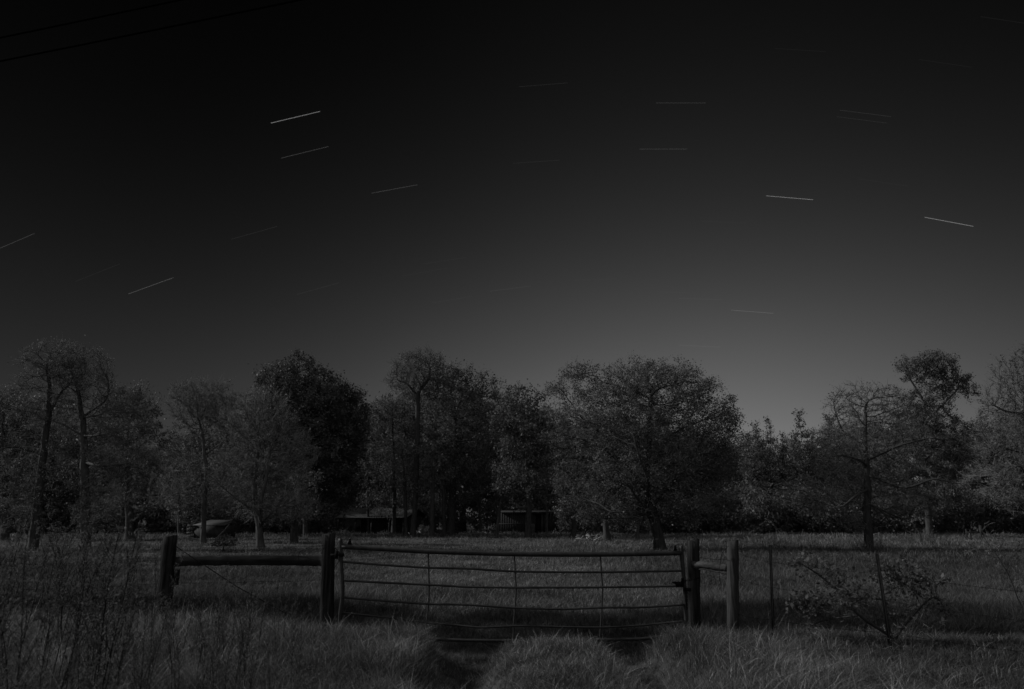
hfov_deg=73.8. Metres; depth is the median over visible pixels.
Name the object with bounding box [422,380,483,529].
woodland tree
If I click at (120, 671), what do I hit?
tall weed stalk
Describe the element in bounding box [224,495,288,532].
woodland shrub
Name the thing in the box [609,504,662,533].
woodland shrub
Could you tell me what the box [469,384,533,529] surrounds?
woodland tree
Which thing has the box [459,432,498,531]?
slim woodland tree
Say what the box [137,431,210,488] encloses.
woodland tree
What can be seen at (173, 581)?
tall weed stalk
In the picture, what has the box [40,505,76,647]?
tall weed stalk
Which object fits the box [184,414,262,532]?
woodland tree
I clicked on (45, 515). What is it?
woodland shrub
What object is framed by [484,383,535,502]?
pine tree
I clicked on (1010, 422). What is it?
woodland tree
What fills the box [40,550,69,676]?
tall weed stalk
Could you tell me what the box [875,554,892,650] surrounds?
steel fence post
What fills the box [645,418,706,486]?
woodland tree
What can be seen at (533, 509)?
woodland shrub
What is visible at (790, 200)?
sky
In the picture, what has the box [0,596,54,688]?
tall weed stalk
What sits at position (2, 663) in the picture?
tall weed stalk
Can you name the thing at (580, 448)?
pine tree
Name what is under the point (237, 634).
tall weed stalk
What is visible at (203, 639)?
tall weed stalk
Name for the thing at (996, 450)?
bare oak tree
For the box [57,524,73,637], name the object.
tall weed stalk
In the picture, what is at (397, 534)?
tall weeds
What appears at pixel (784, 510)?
woodland shrub
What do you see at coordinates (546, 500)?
slim woodland tree
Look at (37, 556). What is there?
tall weed stalk
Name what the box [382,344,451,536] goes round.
tall bare tree
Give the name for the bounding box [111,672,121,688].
tall weed stalk
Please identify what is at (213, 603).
tall weed stalk
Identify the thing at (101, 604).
tall weed stalk
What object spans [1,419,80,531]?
woodland tree
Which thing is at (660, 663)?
ground
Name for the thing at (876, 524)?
woodland shrub
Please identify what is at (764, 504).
woodland shrub
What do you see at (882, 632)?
barbed wire
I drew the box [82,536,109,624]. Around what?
tall weed stalk
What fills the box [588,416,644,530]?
woodland tree
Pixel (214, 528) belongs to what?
shed
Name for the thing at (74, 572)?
tall weed stalk
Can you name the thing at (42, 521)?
woodland shrub
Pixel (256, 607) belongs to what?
tall weed stalk
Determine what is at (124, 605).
tall weed stalk
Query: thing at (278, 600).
tall weed stalk
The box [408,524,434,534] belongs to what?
brush pile
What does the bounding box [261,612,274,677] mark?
tall weed stalk
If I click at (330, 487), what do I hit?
woodland tree
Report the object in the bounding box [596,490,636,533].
woodland shrub
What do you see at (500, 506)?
slim woodland tree
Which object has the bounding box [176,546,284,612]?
brace wire
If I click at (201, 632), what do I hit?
tall weed stalk
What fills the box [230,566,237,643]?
tall weed stalk
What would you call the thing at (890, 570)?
leafy sapling
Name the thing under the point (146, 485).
broad leafy tree
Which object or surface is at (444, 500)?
slim woodland tree
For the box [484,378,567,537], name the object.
broad leafy tree
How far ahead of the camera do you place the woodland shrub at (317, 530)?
76.65 m
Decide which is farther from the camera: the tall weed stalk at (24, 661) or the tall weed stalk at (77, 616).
the tall weed stalk at (77, 616)
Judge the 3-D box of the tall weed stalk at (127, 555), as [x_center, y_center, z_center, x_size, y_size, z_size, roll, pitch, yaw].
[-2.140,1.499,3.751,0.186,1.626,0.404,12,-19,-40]
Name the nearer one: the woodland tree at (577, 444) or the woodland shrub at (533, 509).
the woodland shrub at (533, 509)
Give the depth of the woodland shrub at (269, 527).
70.59 m
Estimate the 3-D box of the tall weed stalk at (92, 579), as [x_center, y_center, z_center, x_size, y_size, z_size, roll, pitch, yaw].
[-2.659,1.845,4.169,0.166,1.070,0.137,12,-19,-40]
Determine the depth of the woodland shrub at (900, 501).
74.21 m
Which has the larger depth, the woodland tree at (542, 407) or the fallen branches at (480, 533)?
the woodland tree at (542, 407)
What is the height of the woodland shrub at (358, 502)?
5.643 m
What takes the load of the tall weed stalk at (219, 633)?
on the ground at (660, 663)
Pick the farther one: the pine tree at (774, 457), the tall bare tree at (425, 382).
the pine tree at (774, 457)
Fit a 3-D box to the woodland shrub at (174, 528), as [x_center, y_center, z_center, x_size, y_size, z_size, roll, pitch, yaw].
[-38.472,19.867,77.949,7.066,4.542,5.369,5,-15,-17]
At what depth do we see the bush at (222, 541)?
34.38 m
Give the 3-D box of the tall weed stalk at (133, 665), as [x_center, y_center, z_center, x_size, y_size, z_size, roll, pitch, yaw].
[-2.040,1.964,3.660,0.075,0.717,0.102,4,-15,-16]
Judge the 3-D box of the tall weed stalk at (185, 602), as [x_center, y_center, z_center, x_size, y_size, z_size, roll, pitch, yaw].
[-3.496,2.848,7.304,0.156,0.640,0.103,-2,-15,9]
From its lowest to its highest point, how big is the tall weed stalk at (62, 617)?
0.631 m
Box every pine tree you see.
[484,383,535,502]
[566,412,606,530]
[590,446,617,499]
[731,430,764,532]
[738,420,787,532]
[743,428,778,486]
[760,416,794,532]
[776,431,798,532]
[780,408,827,533]
[780,430,812,532]
[797,427,836,490]
[822,412,849,531]
[966,406,991,432]
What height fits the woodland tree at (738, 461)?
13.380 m
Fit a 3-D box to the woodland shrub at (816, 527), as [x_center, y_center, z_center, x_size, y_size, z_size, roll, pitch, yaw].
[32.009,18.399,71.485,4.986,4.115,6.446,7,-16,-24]
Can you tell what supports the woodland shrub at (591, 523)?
on the ground at (660, 663)
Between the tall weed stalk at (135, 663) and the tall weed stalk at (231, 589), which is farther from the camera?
the tall weed stalk at (231, 589)
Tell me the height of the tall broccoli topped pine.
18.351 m
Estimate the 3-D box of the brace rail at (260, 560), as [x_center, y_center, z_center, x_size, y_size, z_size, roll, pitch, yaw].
[-3.519,2.890,9.108,2.124,0.164,0.075,-2,-15,10]
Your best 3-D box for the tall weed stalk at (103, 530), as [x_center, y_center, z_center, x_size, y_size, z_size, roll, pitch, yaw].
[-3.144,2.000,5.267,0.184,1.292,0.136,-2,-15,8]
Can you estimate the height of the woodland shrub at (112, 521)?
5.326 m
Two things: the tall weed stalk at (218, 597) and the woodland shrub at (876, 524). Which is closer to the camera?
the tall weed stalk at (218, 597)
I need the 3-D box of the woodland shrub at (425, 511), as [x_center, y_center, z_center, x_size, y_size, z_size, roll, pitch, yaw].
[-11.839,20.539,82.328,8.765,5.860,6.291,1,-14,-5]
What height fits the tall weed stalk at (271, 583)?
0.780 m
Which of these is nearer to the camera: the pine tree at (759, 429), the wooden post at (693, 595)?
the wooden post at (693, 595)
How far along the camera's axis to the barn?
74.94 m
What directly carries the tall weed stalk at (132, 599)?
on the ground at (660, 663)
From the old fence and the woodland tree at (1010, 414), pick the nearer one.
the old fence
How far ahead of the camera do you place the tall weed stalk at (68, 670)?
3.33 m
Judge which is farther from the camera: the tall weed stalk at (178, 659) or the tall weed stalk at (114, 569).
the tall weed stalk at (114, 569)
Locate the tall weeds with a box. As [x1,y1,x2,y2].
[10,530,1023,538]
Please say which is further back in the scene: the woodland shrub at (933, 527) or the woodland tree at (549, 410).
the woodland tree at (549, 410)
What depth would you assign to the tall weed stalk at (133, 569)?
6.13 m
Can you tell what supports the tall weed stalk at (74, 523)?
on the ground at (660, 663)
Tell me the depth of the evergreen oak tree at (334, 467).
64.59 m
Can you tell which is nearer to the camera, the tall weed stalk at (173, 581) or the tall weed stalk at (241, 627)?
the tall weed stalk at (241, 627)
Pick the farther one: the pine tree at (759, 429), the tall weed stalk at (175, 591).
the pine tree at (759, 429)
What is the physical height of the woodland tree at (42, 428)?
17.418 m
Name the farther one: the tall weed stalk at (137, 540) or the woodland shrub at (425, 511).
the woodland shrub at (425, 511)
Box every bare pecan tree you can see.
[149,371,251,543]
[201,383,320,548]
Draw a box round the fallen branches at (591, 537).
[576,532,602,540]
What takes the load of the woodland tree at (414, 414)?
on the ground at (660, 663)
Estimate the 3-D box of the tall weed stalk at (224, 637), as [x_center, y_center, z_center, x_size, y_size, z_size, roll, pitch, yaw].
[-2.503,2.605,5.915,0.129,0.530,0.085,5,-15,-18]
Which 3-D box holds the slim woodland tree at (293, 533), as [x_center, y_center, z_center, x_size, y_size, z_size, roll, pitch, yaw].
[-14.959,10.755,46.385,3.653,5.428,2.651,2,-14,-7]
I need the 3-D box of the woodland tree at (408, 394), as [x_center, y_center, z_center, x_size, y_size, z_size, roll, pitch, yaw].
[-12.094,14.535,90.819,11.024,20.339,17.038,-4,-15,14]
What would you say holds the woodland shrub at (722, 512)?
on the ground at (660, 663)
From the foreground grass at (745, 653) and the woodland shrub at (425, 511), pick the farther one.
the woodland shrub at (425, 511)
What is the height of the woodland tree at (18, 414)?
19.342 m
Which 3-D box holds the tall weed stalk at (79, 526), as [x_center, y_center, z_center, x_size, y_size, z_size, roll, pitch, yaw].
[-3.297,1.981,5.267,0.328,1.322,0.152,8,-16,-28]
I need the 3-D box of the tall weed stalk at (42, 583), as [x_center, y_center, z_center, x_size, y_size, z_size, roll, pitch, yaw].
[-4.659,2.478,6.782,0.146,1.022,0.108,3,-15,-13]
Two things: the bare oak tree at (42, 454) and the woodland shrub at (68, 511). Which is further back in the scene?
the woodland shrub at (68, 511)
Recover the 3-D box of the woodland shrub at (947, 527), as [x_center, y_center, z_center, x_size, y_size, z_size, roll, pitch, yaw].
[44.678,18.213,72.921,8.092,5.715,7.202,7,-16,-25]
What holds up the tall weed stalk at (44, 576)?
on the ground at (660, 663)
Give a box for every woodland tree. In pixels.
[0,385,37,404]
[0,395,55,464]
[0,411,35,497]
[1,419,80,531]
[2,391,79,462]
[5,400,79,503]
[46,422,138,524]
[54,419,141,490]
[111,446,184,506]
[135,444,217,532]
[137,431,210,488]
[153,462,202,534]
[169,417,247,478]
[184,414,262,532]
[269,464,320,541]
[284,464,329,537]
[291,431,347,505]
[306,416,361,530]
[328,395,423,506]
[353,455,390,532]
[374,385,447,501]
[379,439,427,536]
[391,392,441,480]
[409,432,457,536]
[419,419,469,536]
[420,386,509,531]
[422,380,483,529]
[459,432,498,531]
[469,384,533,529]
[488,451,524,536]
[505,399,577,510]
[508,401,577,509]
[531,464,568,532]
[553,459,596,536]
[554,414,612,501]
[581,474,631,540]
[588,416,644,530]
[623,473,662,540]
[634,443,689,532]
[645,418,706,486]
[687,435,728,472]
[687,438,751,490]
[715,431,781,478]
[765,433,808,494]
[803,415,896,532]
[831,415,907,490]
[841,434,907,488]
[883,402,957,488]
[928,427,984,533]
[931,424,1023,532]
[959,417,1022,531]
[969,419,1023,532]
[981,407,1023,459]
[994,403,1022,461]
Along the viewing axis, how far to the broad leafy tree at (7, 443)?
55.58 m
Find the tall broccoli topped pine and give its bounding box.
[869,346,989,537]
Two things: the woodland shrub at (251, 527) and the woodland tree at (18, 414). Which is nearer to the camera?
the woodland shrub at (251, 527)
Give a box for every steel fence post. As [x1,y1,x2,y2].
[769,545,774,634]
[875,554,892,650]
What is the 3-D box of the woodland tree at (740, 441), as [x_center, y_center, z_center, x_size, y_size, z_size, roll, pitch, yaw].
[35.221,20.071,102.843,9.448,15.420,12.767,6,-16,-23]
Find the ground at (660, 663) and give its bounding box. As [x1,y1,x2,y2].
[0,520,1023,688]
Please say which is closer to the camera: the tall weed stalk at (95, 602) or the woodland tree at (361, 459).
the tall weed stalk at (95, 602)
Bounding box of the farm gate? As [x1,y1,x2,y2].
[330,538,687,641]
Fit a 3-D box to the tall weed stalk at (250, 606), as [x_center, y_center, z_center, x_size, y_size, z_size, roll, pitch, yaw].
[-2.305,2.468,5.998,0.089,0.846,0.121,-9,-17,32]
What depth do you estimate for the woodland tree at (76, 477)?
77.00 m
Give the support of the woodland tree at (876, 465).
on the ground at (660, 663)
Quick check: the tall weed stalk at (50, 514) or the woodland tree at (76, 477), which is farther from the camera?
the woodland tree at (76, 477)
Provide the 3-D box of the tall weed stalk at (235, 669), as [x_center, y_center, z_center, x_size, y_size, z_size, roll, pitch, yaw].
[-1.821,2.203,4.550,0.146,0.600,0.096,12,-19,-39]
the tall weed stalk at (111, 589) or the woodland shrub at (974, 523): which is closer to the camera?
the tall weed stalk at (111, 589)
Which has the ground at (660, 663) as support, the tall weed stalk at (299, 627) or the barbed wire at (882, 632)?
the tall weed stalk at (299, 627)
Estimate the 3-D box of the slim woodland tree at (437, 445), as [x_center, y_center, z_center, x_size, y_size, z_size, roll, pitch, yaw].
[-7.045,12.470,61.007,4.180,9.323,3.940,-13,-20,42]
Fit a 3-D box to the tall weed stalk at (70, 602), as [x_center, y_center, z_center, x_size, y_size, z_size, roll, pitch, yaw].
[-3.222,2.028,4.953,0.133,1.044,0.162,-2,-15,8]
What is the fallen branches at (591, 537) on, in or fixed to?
on the ground at (660, 663)
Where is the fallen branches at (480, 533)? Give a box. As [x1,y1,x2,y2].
[469,528,500,535]
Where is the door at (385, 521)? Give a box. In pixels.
[383,518,391,533]
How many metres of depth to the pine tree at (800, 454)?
78.81 m
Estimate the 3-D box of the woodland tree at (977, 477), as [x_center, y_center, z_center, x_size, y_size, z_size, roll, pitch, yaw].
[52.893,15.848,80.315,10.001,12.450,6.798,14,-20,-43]
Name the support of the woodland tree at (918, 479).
on the ground at (660, 663)
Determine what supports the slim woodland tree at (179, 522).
on the ground at (660, 663)
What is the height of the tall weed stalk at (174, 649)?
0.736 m
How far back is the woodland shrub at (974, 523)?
72.19 m
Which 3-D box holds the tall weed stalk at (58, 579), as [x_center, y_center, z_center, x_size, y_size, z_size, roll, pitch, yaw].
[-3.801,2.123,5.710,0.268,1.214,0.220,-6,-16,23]
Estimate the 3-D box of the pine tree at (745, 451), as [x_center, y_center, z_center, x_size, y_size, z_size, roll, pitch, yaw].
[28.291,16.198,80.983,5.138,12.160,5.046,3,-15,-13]
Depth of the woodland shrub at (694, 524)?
69.28 m
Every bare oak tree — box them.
[0,336,97,550]
[27,334,165,548]
[955,337,1023,518]
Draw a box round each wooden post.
[156,535,180,618]
[319,533,334,631]
[687,538,700,631]
[727,540,739,633]
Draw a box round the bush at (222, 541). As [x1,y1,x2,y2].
[207,531,238,550]
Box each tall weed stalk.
[0,505,35,599]
[0,527,13,688]
[0,539,34,618]
[0,564,27,664]
[0,590,30,688]
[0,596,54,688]
[0,629,15,686]
[1,551,28,619]
[3,474,40,613]
[6,524,42,688]
[6,547,39,626]
[15,534,54,670]
[18,544,38,652]
[28,590,58,688]
[34,517,59,655]
[37,536,86,653]
[37,542,48,628]
[38,520,61,632]
[39,606,61,686]
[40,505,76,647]
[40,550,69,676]
[45,501,76,643]
[46,523,77,659]
[50,551,86,688]
[51,491,85,632]
[53,588,75,647]
[55,652,77,688]
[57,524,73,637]
[57,536,115,680]
[59,536,112,688]
[60,551,81,621]
[61,555,102,688]
[64,583,85,679]
[65,504,99,683]
[65,528,96,688]
[66,542,98,634]
[72,514,103,677]
[79,576,93,652]
[79,601,101,683]
[80,570,104,654]
[80,577,103,674]
[81,456,139,688]
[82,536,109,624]
[83,600,105,686]
[83,634,103,688]
[89,602,111,682]
[93,466,161,687]
[93,570,146,688]
[93,578,125,678]
[93,651,118,687]
[94,547,122,653]
[95,518,116,682]
[97,580,135,688]
[99,556,121,682]
[100,602,120,687]
[100,630,137,688]
[107,565,121,688]
[107,609,132,688]
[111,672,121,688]
[114,531,141,682]
[117,518,145,635]
[119,527,144,645]
[125,562,139,628]
[128,555,140,634]
[128,575,154,688]
[128,638,141,688]
[130,642,150,688]
[131,566,145,638]
[136,615,171,688]
[137,552,153,619]
[146,615,161,688]
[159,589,180,688]
[160,548,184,645]
[163,594,180,658]
[166,638,185,688]
[168,581,182,628]
[171,616,185,688]
[180,579,193,622]
[180,581,205,660]
[195,603,216,670]
[196,609,212,675]
[196,612,231,688]
[196,613,205,663]
[209,581,215,625]
[213,574,223,631]
[217,613,231,663]
[221,604,239,684]
[228,576,251,688]
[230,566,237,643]
[230,626,255,688]
[232,608,243,678]
[234,596,258,687]
[236,600,251,671]
[237,607,247,671]
[237,633,251,685]
[238,635,252,688]
[244,576,255,640]
[244,629,268,688]
[256,608,264,655]
[257,579,272,653]
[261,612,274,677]
[275,580,282,628]
[280,590,289,638]
[285,598,296,682]
[291,592,301,665]
[292,610,305,655]
[307,603,316,647]
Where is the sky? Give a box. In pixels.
[0,0,1023,519]
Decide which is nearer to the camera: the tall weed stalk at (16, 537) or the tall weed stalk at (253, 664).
the tall weed stalk at (253, 664)
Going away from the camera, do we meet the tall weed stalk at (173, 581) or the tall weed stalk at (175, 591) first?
the tall weed stalk at (173, 581)
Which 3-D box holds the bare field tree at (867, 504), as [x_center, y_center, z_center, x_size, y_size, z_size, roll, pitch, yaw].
[18.166,5.943,34.808,9.185,9.106,4.774,0,-14,0]
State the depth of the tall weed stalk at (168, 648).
3.96 m
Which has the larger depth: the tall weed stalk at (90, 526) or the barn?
the barn
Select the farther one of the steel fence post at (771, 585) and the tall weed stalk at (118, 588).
the steel fence post at (771, 585)
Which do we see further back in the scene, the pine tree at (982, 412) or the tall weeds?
the pine tree at (982, 412)
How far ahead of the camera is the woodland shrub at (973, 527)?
72.76 m
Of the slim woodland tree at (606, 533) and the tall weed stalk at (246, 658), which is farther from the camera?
the slim woodland tree at (606, 533)
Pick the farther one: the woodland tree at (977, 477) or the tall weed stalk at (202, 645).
the woodland tree at (977, 477)
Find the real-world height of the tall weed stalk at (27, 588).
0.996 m
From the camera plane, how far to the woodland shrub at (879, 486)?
73.77 m
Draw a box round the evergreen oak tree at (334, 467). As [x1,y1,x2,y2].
[225,348,378,535]
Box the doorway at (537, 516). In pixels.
[535,514,540,532]
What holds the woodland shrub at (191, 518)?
on the ground at (660, 663)
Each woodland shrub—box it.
[0,487,29,521]
[0,502,53,533]
[9,494,54,532]
[50,505,74,531]
[52,491,132,532]
[76,493,146,533]
[107,487,173,533]
[138,485,211,533]
[157,507,193,533]
[161,480,246,531]
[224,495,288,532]
[240,516,289,533]
[241,514,282,532]
[282,503,339,531]
[287,499,331,532]
[321,493,365,532]
[359,489,398,507]
[391,491,447,529]
[418,487,470,529]
[446,511,470,532]
[463,494,511,532]
[503,498,543,510]
[553,493,602,532]
[577,499,615,532]
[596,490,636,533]
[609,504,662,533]
[644,502,684,533]
[656,480,725,534]
[693,491,768,533]
[703,488,746,533]
[713,478,782,532]
[747,492,799,533]
[753,487,805,532]
[775,479,875,533]
[792,503,843,534]
[847,505,897,532]
[848,479,916,533]
[855,490,909,533]
[874,493,940,533]
[882,483,940,533]
[893,488,973,533]
[905,482,986,533]
[912,508,946,533]
[954,485,1021,533]
[954,500,993,533]
[960,519,989,533]
[962,482,1023,533]
[1004,483,1023,521]
[1004,509,1023,532]
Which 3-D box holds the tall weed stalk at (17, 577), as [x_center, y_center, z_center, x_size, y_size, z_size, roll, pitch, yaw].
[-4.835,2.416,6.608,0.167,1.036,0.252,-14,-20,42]
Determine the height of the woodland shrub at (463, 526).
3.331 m
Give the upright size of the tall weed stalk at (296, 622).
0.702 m
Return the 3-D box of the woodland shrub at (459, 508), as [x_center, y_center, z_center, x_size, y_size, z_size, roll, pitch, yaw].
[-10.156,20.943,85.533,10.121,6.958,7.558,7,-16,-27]
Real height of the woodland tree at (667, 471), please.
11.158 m
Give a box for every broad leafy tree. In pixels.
[0,385,53,540]
[71,378,181,538]
[364,391,441,532]
[412,355,511,534]
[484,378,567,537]
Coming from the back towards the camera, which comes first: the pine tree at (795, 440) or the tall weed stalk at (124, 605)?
the pine tree at (795, 440)
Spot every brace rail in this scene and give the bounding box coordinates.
[175,555,321,566]
[691,561,726,573]
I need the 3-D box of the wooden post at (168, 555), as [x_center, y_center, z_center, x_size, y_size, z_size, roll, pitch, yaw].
[-4.675,3.402,9.244,0.276,1.586,0.202,0,-14,0]
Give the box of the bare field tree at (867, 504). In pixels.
[775,377,975,552]
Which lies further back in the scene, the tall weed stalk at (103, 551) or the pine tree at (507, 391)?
the pine tree at (507, 391)
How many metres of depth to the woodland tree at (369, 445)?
94.90 m
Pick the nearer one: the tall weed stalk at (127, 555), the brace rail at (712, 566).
the tall weed stalk at (127, 555)
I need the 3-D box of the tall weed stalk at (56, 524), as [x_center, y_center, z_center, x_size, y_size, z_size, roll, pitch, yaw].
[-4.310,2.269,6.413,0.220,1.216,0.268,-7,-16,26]
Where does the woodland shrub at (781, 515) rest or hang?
on the ground at (660, 663)
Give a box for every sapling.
[779,543,958,641]
[883,610,929,654]
[965,520,1023,612]
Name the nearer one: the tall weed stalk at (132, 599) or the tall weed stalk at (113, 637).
the tall weed stalk at (113, 637)
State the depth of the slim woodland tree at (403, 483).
63.09 m
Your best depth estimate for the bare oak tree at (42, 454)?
37.82 m
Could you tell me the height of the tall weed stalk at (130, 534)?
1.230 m
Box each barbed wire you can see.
[739,553,1021,591]
[739,578,1021,620]
[739,614,1021,651]
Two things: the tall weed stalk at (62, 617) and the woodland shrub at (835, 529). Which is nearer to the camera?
the tall weed stalk at (62, 617)
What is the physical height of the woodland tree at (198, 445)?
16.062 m
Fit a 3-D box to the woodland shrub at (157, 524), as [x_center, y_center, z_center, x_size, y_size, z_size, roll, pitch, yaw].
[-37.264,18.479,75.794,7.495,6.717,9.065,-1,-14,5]
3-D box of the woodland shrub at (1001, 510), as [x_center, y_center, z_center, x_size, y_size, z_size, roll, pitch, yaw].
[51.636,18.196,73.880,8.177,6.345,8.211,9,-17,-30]
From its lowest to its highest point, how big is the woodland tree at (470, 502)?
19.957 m
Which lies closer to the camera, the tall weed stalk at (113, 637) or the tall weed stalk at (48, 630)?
the tall weed stalk at (48, 630)
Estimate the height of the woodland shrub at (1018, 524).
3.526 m
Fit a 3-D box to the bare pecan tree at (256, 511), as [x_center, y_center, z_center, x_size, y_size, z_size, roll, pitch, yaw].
[-14.472,6.817,39.558,6.956,9.802,4.574,0,-14,0]
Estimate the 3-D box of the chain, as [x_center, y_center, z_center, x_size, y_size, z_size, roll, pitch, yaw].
[2.279,3.159,8.655,0.260,0.400,0.088,0,-14,0]
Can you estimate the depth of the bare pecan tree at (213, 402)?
47.39 m
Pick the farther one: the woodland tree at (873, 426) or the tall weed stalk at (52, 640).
the woodland tree at (873, 426)
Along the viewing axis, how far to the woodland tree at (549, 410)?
91.73 m
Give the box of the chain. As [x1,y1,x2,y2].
[681,577,699,609]
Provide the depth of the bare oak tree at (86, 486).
38.51 m
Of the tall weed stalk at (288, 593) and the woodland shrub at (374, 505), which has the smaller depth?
the tall weed stalk at (288, 593)
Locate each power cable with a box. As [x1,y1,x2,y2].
[0,0,181,38]
[0,0,301,61]
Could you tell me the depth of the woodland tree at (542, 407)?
102.84 m
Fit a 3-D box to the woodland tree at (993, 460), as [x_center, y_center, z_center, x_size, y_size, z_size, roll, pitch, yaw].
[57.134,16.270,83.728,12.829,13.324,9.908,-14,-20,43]
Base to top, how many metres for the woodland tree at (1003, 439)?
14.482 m
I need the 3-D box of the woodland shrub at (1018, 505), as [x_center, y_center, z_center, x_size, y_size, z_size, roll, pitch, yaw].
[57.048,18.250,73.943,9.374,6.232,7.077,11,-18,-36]
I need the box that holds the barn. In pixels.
[499,511,570,533]
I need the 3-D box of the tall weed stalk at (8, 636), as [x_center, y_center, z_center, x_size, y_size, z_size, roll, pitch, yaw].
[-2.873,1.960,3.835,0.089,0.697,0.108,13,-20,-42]
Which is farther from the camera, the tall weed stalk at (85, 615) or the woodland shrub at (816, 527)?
the woodland shrub at (816, 527)
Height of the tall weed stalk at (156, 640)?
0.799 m
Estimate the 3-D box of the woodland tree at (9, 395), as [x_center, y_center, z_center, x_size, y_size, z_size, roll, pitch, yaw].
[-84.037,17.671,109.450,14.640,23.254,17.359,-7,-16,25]
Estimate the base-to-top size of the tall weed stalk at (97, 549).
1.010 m
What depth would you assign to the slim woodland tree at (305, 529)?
58.29 m
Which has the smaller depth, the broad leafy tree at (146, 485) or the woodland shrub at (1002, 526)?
the broad leafy tree at (146, 485)
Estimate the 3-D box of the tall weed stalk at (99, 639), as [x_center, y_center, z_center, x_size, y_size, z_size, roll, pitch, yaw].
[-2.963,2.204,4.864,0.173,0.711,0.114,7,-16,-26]
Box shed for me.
[186,520,235,537]
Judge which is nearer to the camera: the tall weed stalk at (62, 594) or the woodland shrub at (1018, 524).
the tall weed stalk at (62, 594)
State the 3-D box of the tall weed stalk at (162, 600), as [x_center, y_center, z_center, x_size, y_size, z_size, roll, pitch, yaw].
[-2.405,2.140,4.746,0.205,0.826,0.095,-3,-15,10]
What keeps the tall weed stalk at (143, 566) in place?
on the ground at (660, 663)
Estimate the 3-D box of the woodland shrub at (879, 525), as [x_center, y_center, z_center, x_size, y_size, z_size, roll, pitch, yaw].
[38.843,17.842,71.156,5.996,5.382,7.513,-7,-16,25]
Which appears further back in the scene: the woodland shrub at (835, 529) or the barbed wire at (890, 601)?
the woodland shrub at (835, 529)
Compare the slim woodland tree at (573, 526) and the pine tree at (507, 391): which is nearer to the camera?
the slim woodland tree at (573, 526)
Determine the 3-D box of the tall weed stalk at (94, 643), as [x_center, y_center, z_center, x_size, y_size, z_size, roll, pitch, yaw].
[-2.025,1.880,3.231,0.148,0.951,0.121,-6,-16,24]
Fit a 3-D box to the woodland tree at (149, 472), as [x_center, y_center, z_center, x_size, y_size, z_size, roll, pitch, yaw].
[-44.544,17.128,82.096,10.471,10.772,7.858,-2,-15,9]
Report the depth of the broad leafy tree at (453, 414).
65.46 m
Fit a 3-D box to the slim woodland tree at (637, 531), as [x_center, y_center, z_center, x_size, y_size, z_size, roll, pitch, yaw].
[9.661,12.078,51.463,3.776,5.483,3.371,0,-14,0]
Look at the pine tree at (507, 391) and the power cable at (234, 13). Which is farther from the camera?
the pine tree at (507, 391)
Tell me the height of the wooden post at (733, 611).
1.373 m
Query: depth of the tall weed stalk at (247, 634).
4.68 m
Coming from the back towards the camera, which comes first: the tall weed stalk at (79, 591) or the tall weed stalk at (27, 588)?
the tall weed stalk at (27, 588)
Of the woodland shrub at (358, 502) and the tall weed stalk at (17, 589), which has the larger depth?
the woodland shrub at (358, 502)
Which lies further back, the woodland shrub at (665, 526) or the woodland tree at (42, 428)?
the woodland tree at (42, 428)
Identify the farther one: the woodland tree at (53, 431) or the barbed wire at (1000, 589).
the woodland tree at (53, 431)
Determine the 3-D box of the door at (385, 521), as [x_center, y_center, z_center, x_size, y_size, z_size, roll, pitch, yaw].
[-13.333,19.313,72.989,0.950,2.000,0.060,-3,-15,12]
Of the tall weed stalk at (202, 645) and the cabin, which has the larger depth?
the cabin
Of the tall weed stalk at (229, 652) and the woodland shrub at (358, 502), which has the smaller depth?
the tall weed stalk at (229, 652)
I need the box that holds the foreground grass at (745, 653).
[0,597,1023,688]
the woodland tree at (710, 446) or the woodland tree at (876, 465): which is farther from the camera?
the woodland tree at (710, 446)
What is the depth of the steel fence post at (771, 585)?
8.22 m
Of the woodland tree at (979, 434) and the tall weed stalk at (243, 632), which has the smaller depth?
the tall weed stalk at (243, 632)
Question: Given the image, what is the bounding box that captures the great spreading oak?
[536,350,747,550]
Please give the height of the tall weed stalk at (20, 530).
1.631 m
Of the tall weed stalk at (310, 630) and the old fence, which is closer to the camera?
the tall weed stalk at (310, 630)
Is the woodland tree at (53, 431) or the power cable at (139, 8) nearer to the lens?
the power cable at (139, 8)
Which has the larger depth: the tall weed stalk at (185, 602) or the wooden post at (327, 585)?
the wooden post at (327, 585)
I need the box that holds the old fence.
[965,525,982,539]
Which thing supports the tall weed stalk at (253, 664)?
on the ground at (660, 663)
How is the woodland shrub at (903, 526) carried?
on the ground at (660, 663)
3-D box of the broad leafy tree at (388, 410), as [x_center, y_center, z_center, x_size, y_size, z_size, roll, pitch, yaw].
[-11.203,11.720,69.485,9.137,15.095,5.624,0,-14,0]
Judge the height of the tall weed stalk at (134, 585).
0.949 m
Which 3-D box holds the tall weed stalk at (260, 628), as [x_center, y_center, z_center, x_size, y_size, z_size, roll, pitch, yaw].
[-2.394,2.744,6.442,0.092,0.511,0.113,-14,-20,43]
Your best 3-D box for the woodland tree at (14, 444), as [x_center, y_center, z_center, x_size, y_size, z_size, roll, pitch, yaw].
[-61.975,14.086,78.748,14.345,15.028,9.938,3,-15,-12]
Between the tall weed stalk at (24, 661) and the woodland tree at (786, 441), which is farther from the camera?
the woodland tree at (786, 441)
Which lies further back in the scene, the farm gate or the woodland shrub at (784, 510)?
the woodland shrub at (784, 510)
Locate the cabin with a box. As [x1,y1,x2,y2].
[335,508,425,533]
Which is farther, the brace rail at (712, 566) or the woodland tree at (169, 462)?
the woodland tree at (169, 462)

